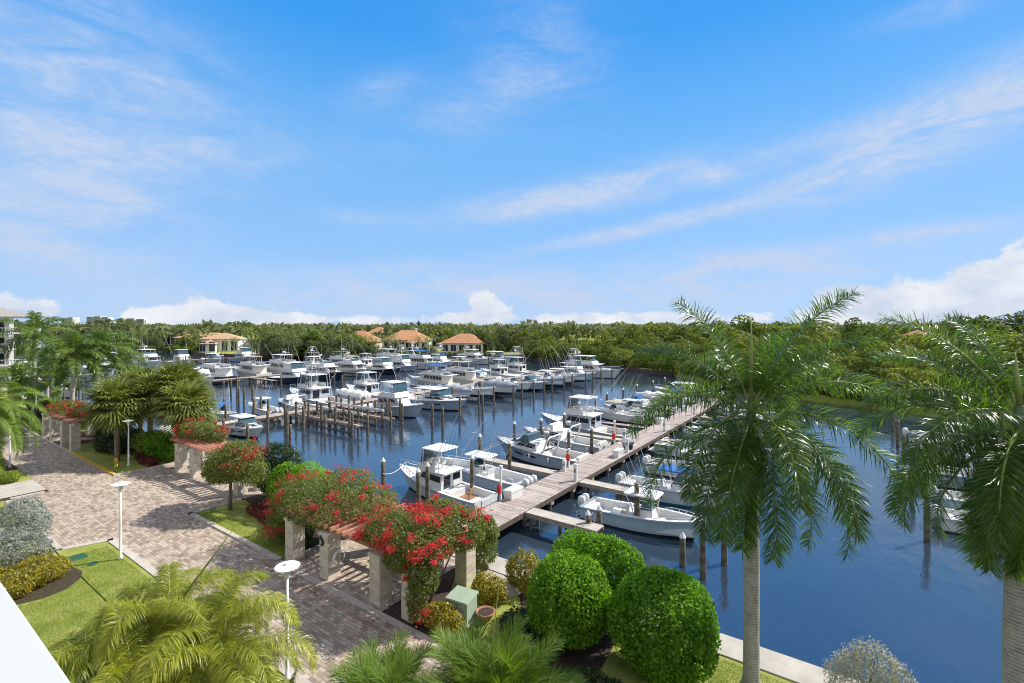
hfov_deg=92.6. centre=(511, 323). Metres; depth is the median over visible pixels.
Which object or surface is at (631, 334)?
mangrove tree
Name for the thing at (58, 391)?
coconut palm
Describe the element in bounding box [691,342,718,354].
mangrove tree
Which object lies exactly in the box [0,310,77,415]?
royal palm
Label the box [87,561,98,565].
valve cover
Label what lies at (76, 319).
tower block
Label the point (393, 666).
pygmy palm
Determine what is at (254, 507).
ground plant
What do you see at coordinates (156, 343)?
broadleaf tree
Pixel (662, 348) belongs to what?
mangrove tree
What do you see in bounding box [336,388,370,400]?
covered boat
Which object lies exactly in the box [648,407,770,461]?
cabin cruiser
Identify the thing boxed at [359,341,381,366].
sportfishing boat
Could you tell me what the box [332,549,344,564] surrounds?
hose coil
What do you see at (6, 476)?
lime hedge
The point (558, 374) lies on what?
console boat
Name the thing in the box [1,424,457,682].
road
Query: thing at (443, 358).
sportfishing boat
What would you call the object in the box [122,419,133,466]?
lamp post
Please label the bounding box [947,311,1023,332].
broadleaf tree
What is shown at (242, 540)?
kerb
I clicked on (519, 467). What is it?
finger pier
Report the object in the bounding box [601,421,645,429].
finger pier
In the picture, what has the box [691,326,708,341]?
mangrove tree
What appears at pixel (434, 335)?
shore palm
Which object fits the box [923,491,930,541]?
mooring pile
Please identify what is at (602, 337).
mangrove tree
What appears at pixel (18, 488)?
path
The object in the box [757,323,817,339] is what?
mangrove tree
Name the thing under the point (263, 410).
console boat
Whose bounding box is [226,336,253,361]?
sportfishing boat
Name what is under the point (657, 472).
console boat
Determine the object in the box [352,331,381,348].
tiled house
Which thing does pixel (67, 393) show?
cabin cruiser
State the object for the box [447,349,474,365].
cabin cruiser
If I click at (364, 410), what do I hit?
finger pier
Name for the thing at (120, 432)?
shrub
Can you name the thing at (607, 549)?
round hedge
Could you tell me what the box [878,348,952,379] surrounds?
mangrove tree
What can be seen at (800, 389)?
mangrove tree
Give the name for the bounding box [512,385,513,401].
mooring pile
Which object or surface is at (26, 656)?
balcony parapet
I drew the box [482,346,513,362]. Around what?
cabin cruiser
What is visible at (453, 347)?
window
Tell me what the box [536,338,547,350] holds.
mangrove tree
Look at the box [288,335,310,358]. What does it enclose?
mangrove tree
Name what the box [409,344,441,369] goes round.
motor yacht
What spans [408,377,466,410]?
cabin cruiser
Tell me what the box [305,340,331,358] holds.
broadleaf tree
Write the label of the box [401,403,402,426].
mooring pile
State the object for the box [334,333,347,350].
shore palm
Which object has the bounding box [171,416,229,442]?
bougainvillea
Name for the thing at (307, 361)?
sportfishing boat
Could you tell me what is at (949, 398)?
mangrove tree
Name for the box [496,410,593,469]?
cabin cruiser
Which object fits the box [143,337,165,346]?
broadleaf tree
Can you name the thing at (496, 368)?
sportfishing boat
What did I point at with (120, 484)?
lamp post
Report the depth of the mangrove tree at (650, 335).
194.50 m
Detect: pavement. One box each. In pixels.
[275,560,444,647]
[282,530,454,611]
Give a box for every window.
[0,321,4,331]
[0,337,4,347]
[0,353,4,363]
[199,342,205,351]
[209,341,214,351]
[221,341,227,350]
[231,341,236,350]
[442,345,447,350]
[451,345,455,350]
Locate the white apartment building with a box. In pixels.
[0,308,43,382]
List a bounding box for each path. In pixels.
[0,479,45,498]
[476,566,524,596]
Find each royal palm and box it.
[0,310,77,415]
[623,286,914,682]
[847,309,1023,682]
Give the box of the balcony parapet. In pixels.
[0,582,70,682]
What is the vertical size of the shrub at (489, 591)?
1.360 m
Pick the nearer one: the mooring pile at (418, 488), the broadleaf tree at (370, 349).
the mooring pile at (418, 488)
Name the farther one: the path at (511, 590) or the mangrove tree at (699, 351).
the mangrove tree at (699, 351)
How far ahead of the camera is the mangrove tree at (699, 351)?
141.01 m
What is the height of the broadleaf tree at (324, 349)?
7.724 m
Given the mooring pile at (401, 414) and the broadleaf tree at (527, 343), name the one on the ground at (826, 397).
the broadleaf tree at (527, 343)
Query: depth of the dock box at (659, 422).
62.72 m
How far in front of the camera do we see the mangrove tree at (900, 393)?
78.07 m
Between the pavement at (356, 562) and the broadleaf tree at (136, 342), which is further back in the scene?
the broadleaf tree at (136, 342)
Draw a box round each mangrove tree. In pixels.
[143,346,156,351]
[163,345,174,352]
[175,339,188,345]
[180,332,202,346]
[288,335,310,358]
[294,331,328,356]
[345,331,368,345]
[424,331,436,345]
[437,329,455,345]
[478,331,494,351]
[506,329,534,348]
[508,335,526,351]
[509,331,524,351]
[519,341,542,357]
[529,329,545,339]
[532,329,555,344]
[532,346,551,357]
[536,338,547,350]
[542,345,564,359]
[543,342,556,346]
[549,343,577,361]
[555,336,580,347]
[555,341,580,355]
[562,349,583,359]
[568,345,600,360]
[579,339,591,345]
[579,339,604,348]
[584,348,601,359]
[591,341,604,348]
[594,333,613,343]
[595,348,617,364]
[599,343,620,355]
[602,339,621,345]
[602,346,632,361]
[609,349,638,366]
[610,324,651,339]
[613,326,654,345]
[622,334,659,351]
[623,352,651,367]
[625,343,650,355]
[635,328,661,340]
[640,321,672,341]
[645,357,671,368]
[647,337,672,347]
[647,344,674,355]
[647,347,670,364]
[653,353,686,372]
[654,326,696,348]
[665,331,704,344]
[673,338,687,350]
[675,325,710,338]
[675,353,703,370]
[675,357,699,374]
[677,342,696,350]
[679,333,705,345]
[689,358,705,376]
[690,338,728,350]
[690,346,713,358]
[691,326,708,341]
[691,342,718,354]
[692,320,731,342]
[695,360,727,379]
[708,342,744,358]
[711,315,765,340]
[717,331,756,349]
[730,336,765,353]
[735,349,760,362]
[748,335,783,360]
[749,323,801,346]
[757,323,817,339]
[776,364,817,393]
[779,318,841,351]
[782,345,812,357]
[790,349,824,363]
[798,343,843,359]
[804,377,851,397]
[806,370,856,395]
[813,337,848,355]
[814,357,849,376]
[827,375,889,401]
[828,317,881,356]
[830,356,864,371]
[833,351,895,377]
[835,340,899,362]
[845,367,902,392]
[847,361,899,371]
[849,326,935,360]
[858,381,943,404]
[877,366,945,399]
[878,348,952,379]
[887,344,913,361]
[907,332,976,350]
[913,375,980,402]
[918,386,992,411]
[919,350,975,375]
[922,328,1023,369]
[923,344,976,366]
[927,318,968,335]
[934,335,976,354]
[951,314,1012,339]
[952,322,1023,346]
[957,352,1021,368]
[961,372,1023,389]
[963,347,1023,382]
[998,334,1023,364]
[1013,325,1023,349]
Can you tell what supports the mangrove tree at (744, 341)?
on the ground at (826, 397)
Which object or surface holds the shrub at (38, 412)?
on the lawn at (21, 404)
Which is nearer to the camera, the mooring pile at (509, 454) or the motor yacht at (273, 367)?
the mooring pile at (509, 454)
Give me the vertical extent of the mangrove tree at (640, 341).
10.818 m
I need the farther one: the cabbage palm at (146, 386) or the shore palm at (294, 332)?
the shore palm at (294, 332)
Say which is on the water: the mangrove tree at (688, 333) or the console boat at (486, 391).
the console boat at (486, 391)
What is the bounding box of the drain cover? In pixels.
[67,552,88,561]
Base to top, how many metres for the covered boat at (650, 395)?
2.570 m
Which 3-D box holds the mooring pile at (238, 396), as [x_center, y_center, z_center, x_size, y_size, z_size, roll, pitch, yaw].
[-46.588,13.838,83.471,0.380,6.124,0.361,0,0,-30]
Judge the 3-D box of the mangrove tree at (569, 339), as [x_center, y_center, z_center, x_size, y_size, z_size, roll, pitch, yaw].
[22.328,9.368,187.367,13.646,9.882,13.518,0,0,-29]
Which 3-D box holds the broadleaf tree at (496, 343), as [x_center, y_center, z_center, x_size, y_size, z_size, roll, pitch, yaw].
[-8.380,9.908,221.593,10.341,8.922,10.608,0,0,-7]
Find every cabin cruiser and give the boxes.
[52,379,77,397]
[77,365,102,381]
[193,361,214,385]
[198,345,221,362]
[220,402,262,438]
[278,383,318,413]
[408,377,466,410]
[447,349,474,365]
[476,362,503,380]
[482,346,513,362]
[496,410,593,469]
[504,364,546,390]
[523,406,610,453]
[611,383,680,417]
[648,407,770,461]
[654,374,710,397]
[693,392,784,432]
[902,453,980,489]
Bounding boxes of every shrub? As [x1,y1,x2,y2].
[0,496,52,536]
[0,525,55,574]
[25,395,43,410]
[33,400,63,416]
[92,433,130,454]
[95,425,106,434]
[106,422,133,446]
[120,427,144,452]
[130,429,169,456]
[141,430,176,461]
[153,439,188,455]
[256,441,304,493]
[421,600,465,635]
[471,570,507,605]
[472,514,499,570]
[499,605,567,656]
[505,547,541,596]
[564,664,622,682]
[821,634,918,682]
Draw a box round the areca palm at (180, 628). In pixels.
[47,525,319,682]
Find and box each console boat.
[208,383,236,421]
[248,374,283,418]
[389,369,421,391]
[440,424,542,492]
[456,360,496,396]
[492,357,532,390]
[521,353,567,386]
[533,348,577,383]
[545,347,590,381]
[578,435,707,539]
[588,379,651,425]
[603,377,663,422]
[615,418,733,508]
[642,411,742,482]
[670,374,702,404]
[683,392,763,440]
[718,395,781,418]
[902,395,999,442]
[928,441,1000,510]
[930,504,984,538]
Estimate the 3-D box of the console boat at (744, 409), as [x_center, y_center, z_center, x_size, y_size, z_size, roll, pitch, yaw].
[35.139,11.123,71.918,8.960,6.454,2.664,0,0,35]
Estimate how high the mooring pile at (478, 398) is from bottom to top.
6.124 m
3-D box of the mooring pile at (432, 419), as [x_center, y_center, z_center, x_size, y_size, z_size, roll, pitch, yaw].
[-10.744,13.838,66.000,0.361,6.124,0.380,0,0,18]
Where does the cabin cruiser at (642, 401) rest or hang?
on the water
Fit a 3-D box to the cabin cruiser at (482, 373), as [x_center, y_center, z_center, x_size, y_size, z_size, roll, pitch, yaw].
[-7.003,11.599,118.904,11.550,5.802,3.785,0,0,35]
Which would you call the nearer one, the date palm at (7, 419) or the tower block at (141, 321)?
the date palm at (7, 419)
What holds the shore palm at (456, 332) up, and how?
on the ground at (826, 397)
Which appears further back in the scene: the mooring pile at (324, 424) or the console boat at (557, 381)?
the console boat at (557, 381)
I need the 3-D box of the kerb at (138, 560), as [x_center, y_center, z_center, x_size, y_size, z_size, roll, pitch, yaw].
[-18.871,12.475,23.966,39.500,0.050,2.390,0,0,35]
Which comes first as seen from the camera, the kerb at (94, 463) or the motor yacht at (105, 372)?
the kerb at (94, 463)
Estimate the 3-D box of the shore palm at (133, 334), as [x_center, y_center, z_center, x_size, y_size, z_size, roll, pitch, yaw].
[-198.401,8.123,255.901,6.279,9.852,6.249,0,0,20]
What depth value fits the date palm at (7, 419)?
33.45 m
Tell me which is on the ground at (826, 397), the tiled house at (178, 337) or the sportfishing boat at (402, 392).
the tiled house at (178, 337)
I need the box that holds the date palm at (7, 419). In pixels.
[0,380,54,461]
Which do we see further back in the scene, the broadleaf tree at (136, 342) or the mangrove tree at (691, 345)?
the broadleaf tree at (136, 342)
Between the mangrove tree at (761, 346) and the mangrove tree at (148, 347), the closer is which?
the mangrove tree at (761, 346)
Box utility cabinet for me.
[445,585,478,626]
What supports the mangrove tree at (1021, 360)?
on the ground at (826, 397)
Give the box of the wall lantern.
[319,535,323,545]
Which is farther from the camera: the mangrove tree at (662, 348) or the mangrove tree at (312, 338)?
the mangrove tree at (312, 338)
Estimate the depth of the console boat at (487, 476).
42.40 m
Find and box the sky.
[0,0,1023,324]
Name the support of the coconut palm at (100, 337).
on the lawn at (21, 404)
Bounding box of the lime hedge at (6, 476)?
[0,456,22,483]
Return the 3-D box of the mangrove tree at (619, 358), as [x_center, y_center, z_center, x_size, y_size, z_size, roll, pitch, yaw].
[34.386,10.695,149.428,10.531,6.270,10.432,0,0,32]
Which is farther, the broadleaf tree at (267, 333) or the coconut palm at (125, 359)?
the broadleaf tree at (267, 333)
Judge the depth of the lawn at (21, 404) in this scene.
75.91 m
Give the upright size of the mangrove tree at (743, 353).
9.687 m
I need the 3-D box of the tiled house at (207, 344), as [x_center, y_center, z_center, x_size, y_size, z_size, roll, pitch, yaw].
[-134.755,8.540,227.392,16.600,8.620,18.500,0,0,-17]
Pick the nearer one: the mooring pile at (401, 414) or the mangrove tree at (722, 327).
the mooring pile at (401, 414)
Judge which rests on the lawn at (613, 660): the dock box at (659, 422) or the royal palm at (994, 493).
the royal palm at (994, 493)
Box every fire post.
[497,465,502,500]
[566,448,570,467]
[612,420,615,444]
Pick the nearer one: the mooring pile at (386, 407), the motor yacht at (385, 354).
the mooring pile at (386, 407)
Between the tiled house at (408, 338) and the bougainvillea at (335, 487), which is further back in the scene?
the tiled house at (408, 338)
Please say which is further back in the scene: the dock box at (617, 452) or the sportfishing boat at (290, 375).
the sportfishing boat at (290, 375)
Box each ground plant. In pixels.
[133,451,161,466]
[245,503,278,526]
[268,512,316,547]
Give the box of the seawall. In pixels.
[3,387,859,682]
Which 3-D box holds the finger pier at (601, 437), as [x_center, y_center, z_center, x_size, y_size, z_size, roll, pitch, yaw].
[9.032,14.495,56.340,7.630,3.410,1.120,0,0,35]
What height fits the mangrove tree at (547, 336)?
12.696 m
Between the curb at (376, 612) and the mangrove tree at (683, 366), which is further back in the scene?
the mangrove tree at (683, 366)
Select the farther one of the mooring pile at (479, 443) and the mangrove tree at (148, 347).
the mangrove tree at (148, 347)
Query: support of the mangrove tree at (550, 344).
on the ground at (826, 397)
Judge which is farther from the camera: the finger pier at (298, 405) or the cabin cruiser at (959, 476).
the finger pier at (298, 405)
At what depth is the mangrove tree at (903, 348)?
103.63 m
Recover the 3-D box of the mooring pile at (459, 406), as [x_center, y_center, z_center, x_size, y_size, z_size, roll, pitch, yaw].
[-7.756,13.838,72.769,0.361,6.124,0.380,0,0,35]
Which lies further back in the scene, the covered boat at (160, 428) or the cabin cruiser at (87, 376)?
the cabin cruiser at (87, 376)
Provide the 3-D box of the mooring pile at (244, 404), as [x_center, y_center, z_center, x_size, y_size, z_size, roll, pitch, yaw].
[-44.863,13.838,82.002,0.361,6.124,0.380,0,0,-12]
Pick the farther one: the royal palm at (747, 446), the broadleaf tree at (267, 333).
the broadleaf tree at (267, 333)
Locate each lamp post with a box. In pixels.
[8,421,14,468]
[110,481,130,559]
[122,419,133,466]
[274,560,299,681]
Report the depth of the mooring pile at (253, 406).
71.28 m
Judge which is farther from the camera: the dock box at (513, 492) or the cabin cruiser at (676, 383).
the cabin cruiser at (676, 383)
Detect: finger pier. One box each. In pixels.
[249,377,276,384]
[278,402,313,413]
[338,406,379,418]
[483,453,557,475]
[525,507,603,536]
[571,431,622,442]
[579,479,662,506]
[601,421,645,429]
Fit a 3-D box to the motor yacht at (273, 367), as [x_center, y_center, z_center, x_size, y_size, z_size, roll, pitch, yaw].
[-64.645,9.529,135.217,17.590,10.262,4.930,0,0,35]
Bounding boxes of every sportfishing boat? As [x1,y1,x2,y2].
[166,339,190,365]
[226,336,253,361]
[265,344,307,383]
[289,351,351,405]
[304,346,329,371]
[346,352,390,397]
[356,350,423,417]
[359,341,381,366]
[362,343,400,374]
[387,345,416,371]
[399,404,497,510]
[407,339,429,355]
[427,343,453,366]
[480,345,521,379]
[502,346,540,374]
[540,366,636,442]
[560,345,596,380]
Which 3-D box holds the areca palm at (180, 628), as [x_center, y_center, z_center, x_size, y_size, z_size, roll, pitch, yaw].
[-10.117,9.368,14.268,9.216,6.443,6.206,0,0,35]
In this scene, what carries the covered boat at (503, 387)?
on the water
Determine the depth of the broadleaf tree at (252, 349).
186.83 m
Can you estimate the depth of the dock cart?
49.96 m
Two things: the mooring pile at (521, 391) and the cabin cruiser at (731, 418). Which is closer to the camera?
the cabin cruiser at (731, 418)
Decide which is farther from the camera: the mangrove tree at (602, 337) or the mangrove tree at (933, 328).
the mangrove tree at (602, 337)
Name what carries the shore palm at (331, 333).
on the ground at (826, 397)
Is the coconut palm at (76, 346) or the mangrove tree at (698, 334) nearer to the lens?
the coconut palm at (76, 346)
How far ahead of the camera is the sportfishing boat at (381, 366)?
135.33 m
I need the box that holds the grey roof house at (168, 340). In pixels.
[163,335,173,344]
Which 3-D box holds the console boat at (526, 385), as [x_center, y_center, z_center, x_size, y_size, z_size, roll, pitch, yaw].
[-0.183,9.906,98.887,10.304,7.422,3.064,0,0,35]
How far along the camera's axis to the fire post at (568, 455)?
43.55 m
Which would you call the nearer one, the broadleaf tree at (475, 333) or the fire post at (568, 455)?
the fire post at (568, 455)
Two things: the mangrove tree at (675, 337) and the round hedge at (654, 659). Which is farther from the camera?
the mangrove tree at (675, 337)
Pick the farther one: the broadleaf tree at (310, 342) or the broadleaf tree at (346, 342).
the broadleaf tree at (346, 342)
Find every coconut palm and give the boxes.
[0,361,55,425]
[14,342,71,397]
[21,331,116,423]
[23,361,89,403]
[54,329,144,401]
[79,344,148,400]
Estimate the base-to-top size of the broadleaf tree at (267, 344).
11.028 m
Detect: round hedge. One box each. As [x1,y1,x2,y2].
[265,460,337,507]
[525,548,613,650]
[550,527,644,627]
[606,564,721,682]
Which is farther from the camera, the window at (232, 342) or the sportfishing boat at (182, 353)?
the window at (232, 342)
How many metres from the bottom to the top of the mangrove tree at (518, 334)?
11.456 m
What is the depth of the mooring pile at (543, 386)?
95.89 m
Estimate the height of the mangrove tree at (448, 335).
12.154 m
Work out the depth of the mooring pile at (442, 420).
62.94 m
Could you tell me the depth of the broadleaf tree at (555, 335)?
261.52 m
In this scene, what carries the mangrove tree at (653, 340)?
on the ground at (826, 397)
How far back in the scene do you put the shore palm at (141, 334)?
261.96 m
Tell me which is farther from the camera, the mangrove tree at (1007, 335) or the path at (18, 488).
the mangrove tree at (1007, 335)
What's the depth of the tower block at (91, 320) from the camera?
1450.18 m
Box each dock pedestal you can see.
[562,460,566,470]
[573,463,577,480]
[623,428,625,440]
[625,438,628,451]
[663,420,665,431]
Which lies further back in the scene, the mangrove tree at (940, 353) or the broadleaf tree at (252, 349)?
the broadleaf tree at (252, 349)
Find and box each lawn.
[0,392,96,435]
[0,469,31,484]
[0,501,127,682]
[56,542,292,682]
[64,440,174,473]
[197,500,284,558]
[450,571,521,644]
[600,628,792,682]
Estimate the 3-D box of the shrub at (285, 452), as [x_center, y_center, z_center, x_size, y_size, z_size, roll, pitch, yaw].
[-16.509,10.446,34.525,5.314,4.269,2.527,0,0,35]
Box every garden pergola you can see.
[40,409,113,450]
[170,437,268,495]
[281,491,479,622]
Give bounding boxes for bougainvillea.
[44,399,93,425]
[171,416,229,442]
[257,463,400,543]
[351,493,491,627]
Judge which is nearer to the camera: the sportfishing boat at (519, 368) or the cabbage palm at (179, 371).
the cabbage palm at (179, 371)
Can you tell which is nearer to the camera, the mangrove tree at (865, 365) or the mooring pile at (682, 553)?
the mooring pile at (682, 553)
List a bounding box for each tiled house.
[173,333,217,343]
[199,333,245,352]
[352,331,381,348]
[368,327,388,338]
[382,328,431,351]
[439,334,485,352]
[892,330,925,342]
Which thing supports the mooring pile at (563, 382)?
in the water
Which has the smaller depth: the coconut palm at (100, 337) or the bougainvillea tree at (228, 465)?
the bougainvillea tree at (228, 465)
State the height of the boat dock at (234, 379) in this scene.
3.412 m
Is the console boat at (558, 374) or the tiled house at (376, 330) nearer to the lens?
the console boat at (558, 374)
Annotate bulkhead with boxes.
[188,350,673,375]
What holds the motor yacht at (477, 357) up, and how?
on the water
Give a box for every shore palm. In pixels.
[113,328,129,341]
[127,330,137,342]
[136,329,147,345]
[154,330,166,338]
[189,331,199,345]
[231,337,237,352]
[240,327,256,338]
[256,333,267,355]
[275,329,292,338]
[289,328,302,336]
[325,330,338,341]
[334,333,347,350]
[348,336,358,349]
[367,334,377,343]
[382,335,392,347]
[428,333,437,349]
[450,327,463,335]
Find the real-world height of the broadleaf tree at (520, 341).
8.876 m
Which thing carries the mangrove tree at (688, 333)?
on the ground at (826, 397)
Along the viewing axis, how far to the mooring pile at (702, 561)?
26.60 m
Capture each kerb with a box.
[5,500,311,682]
[10,491,44,498]
[18,424,71,452]
[70,452,115,474]
[113,459,188,475]
[188,498,281,560]
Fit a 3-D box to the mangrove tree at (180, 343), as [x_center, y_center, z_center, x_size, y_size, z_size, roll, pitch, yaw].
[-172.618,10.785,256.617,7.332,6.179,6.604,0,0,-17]
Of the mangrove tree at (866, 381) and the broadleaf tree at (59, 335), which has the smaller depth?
the mangrove tree at (866, 381)
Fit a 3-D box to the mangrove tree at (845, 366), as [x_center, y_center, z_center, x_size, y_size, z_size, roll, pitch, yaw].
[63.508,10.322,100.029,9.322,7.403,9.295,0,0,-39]
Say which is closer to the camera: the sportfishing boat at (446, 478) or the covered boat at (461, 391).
the sportfishing boat at (446, 478)
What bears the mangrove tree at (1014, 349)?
on the ground at (826, 397)
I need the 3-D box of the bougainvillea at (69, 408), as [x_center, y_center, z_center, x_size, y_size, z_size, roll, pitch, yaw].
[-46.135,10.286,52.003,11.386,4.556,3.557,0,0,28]
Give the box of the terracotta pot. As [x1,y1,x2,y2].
[476,605,494,622]
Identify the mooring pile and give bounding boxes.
[224,404,226,420]
[230,379,231,395]
[236,376,237,395]
[238,387,239,405]
[243,388,245,406]
[246,424,248,441]
[251,385,253,401]
[253,398,254,414]
[259,396,261,408]
[266,411,268,431]
[267,399,269,420]
[280,375,281,389]
[284,403,285,426]
[285,410,288,435]
[289,424,291,445]
[302,406,304,429]
[324,415,325,433]
[351,412,353,437]
[366,415,368,434]
[381,458,384,498]
[386,399,387,415]
[389,411,391,429]
[399,398,400,419]
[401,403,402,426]
[416,468,420,508]
[425,462,429,506]
[431,404,433,426]
[441,407,443,431]
[459,396,460,417]
[470,455,473,487]
[478,389,479,408]
[478,433,481,449]
[481,394,483,414]
[493,386,494,404]
[508,440,511,469]
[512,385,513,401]
[513,421,515,438]
[521,383,522,399]
[533,381,534,397]
[539,418,542,434]
[543,379,544,394]
[546,427,549,445]
[551,377,552,391]
[563,375,564,389]
[563,412,565,427]
[567,429,570,453]
[586,510,590,523]
[590,426,592,453]
[596,505,601,533]
[634,483,638,515]
[679,532,685,566]
[700,531,705,579]
[721,517,727,565]
[891,407,893,431]
[896,420,899,447]
[901,434,905,466]
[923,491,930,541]
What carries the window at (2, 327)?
in the white apartment building
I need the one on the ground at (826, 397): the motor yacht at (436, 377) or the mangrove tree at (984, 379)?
the mangrove tree at (984, 379)
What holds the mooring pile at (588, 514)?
in the water
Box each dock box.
[503,484,523,500]
[612,448,623,457]
[655,417,663,423]
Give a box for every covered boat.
[158,425,191,448]
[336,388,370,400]
[436,384,472,398]
[478,379,518,393]
[634,391,689,407]
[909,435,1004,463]
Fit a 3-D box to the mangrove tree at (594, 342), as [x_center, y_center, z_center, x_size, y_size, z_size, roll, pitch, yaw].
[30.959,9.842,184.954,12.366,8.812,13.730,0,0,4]
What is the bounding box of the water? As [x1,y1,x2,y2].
[5,339,1007,682]
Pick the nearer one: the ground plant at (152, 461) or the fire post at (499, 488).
the fire post at (499, 488)
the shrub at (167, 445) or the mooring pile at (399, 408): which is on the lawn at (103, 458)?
the shrub at (167, 445)
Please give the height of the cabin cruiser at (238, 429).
4.526 m
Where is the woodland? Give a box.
[14,318,1022,340]
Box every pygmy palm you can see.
[319,625,462,682]
[402,587,588,682]
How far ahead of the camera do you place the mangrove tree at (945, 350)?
96.12 m
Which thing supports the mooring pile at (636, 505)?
in the water
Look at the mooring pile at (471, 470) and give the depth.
39.22 m
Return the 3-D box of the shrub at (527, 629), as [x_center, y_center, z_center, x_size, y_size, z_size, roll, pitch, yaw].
[0.715,12.035,19.080,3.224,1.128,2.154,0,0,35]
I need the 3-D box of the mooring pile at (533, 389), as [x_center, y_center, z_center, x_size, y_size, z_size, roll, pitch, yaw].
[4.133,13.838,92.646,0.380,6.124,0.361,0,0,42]
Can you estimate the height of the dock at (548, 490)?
3.412 m
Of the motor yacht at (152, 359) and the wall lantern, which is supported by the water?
the motor yacht at (152, 359)
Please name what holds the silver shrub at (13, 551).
on the lawn at (62, 617)
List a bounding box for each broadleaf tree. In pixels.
[54,333,73,342]
[126,337,146,347]
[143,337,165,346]
[149,336,164,350]
[238,338,260,355]
[247,330,271,354]
[261,333,282,356]
[262,333,296,357]
[267,337,301,357]
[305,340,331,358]
[311,341,339,359]
[317,333,342,350]
[335,332,360,350]
[337,346,351,353]
[352,344,366,353]
[367,347,378,353]
[389,343,402,352]
[423,344,434,354]
[473,332,494,349]
[482,337,504,352]
[494,326,511,335]
[495,328,516,351]
[495,336,512,351]
[511,336,530,350]
[522,340,539,347]
[543,331,559,342]
[837,323,876,345]
[872,324,912,340]
[915,322,952,331]
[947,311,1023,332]
[996,310,1023,329]
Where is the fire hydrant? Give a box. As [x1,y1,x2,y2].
[113,457,118,467]
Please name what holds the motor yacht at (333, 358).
on the water
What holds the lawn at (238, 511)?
on the ground at (595, 655)
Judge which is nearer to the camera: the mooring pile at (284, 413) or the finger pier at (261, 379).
the mooring pile at (284, 413)
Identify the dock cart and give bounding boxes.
[621,438,637,449]
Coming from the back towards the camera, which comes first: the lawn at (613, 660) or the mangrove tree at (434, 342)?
the mangrove tree at (434, 342)
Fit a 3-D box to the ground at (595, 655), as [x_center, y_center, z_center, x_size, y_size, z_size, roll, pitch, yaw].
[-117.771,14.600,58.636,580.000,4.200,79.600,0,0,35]
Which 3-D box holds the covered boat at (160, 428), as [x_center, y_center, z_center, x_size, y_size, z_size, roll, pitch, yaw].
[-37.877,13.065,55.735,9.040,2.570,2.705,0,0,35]
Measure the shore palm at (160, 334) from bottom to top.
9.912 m
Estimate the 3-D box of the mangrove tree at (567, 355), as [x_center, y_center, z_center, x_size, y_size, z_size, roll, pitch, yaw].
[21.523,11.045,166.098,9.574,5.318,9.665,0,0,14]
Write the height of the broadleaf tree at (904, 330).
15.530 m
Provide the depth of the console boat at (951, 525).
32.73 m
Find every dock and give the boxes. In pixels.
[83,357,234,366]
[199,356,484,384]
[217,370,557,426]
[294,395,394,433]
[458,391,736,544]
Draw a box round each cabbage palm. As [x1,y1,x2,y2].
[77,372,150,461]
[102,371,129,435]
[107,365,158,433]
[119,368,169,435]
[143,356,217,420]
[147,375,224,438]
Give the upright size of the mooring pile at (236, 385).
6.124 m
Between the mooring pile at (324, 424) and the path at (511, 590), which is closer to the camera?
the path at (511, 590)
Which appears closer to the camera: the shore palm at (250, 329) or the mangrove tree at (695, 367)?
the mangrove tree at (695, 367)
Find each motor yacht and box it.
[100,359,114,377]
[130,346,160,368]
[199,342,237,382]
[234,342,271,378]
[265,341,295,374]
[305,346,345,379]
[323,347,354,368]
[335,348,371,376]
[368,338,399,363]
[408,349,459,385]
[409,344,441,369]
[437,351,483,384]
[454,341,491,363]
[558,347,622,378]
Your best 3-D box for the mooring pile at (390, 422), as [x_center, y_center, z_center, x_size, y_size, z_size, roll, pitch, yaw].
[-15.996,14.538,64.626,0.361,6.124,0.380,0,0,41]
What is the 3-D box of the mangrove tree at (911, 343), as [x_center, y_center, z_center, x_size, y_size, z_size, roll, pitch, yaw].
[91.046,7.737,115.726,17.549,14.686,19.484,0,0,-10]
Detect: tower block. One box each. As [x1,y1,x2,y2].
[61,317,79,325]
[86,316,113,324]
[116,318,148,324]
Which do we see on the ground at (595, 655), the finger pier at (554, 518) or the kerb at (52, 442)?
the kerb at (52, 442)
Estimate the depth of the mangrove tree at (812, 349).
120.68 m
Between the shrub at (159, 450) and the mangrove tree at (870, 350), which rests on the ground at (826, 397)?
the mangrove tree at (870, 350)
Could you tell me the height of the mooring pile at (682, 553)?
6.400 m
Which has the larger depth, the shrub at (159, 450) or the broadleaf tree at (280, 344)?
the broadleaf tree at (280, 344)
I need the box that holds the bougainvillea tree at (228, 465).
[200,435,270,509]
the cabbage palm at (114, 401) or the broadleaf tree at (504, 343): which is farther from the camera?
the broadleaf tree at (504, 343)
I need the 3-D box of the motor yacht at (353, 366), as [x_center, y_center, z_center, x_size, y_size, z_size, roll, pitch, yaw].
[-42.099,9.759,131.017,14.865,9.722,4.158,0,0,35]
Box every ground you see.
[0,400,793,682]
[6,567,81,604]
[165,325,1009,425]
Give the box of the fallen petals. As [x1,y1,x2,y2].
[99,506,427,660]
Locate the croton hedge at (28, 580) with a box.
[0,550,72,598]
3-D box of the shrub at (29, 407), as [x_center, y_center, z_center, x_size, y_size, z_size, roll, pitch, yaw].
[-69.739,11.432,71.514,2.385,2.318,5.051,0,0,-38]
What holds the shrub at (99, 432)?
on the ground at (595, 655)
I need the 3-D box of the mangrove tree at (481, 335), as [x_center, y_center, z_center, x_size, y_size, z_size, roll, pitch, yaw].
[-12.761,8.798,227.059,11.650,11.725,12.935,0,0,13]
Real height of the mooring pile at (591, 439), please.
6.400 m

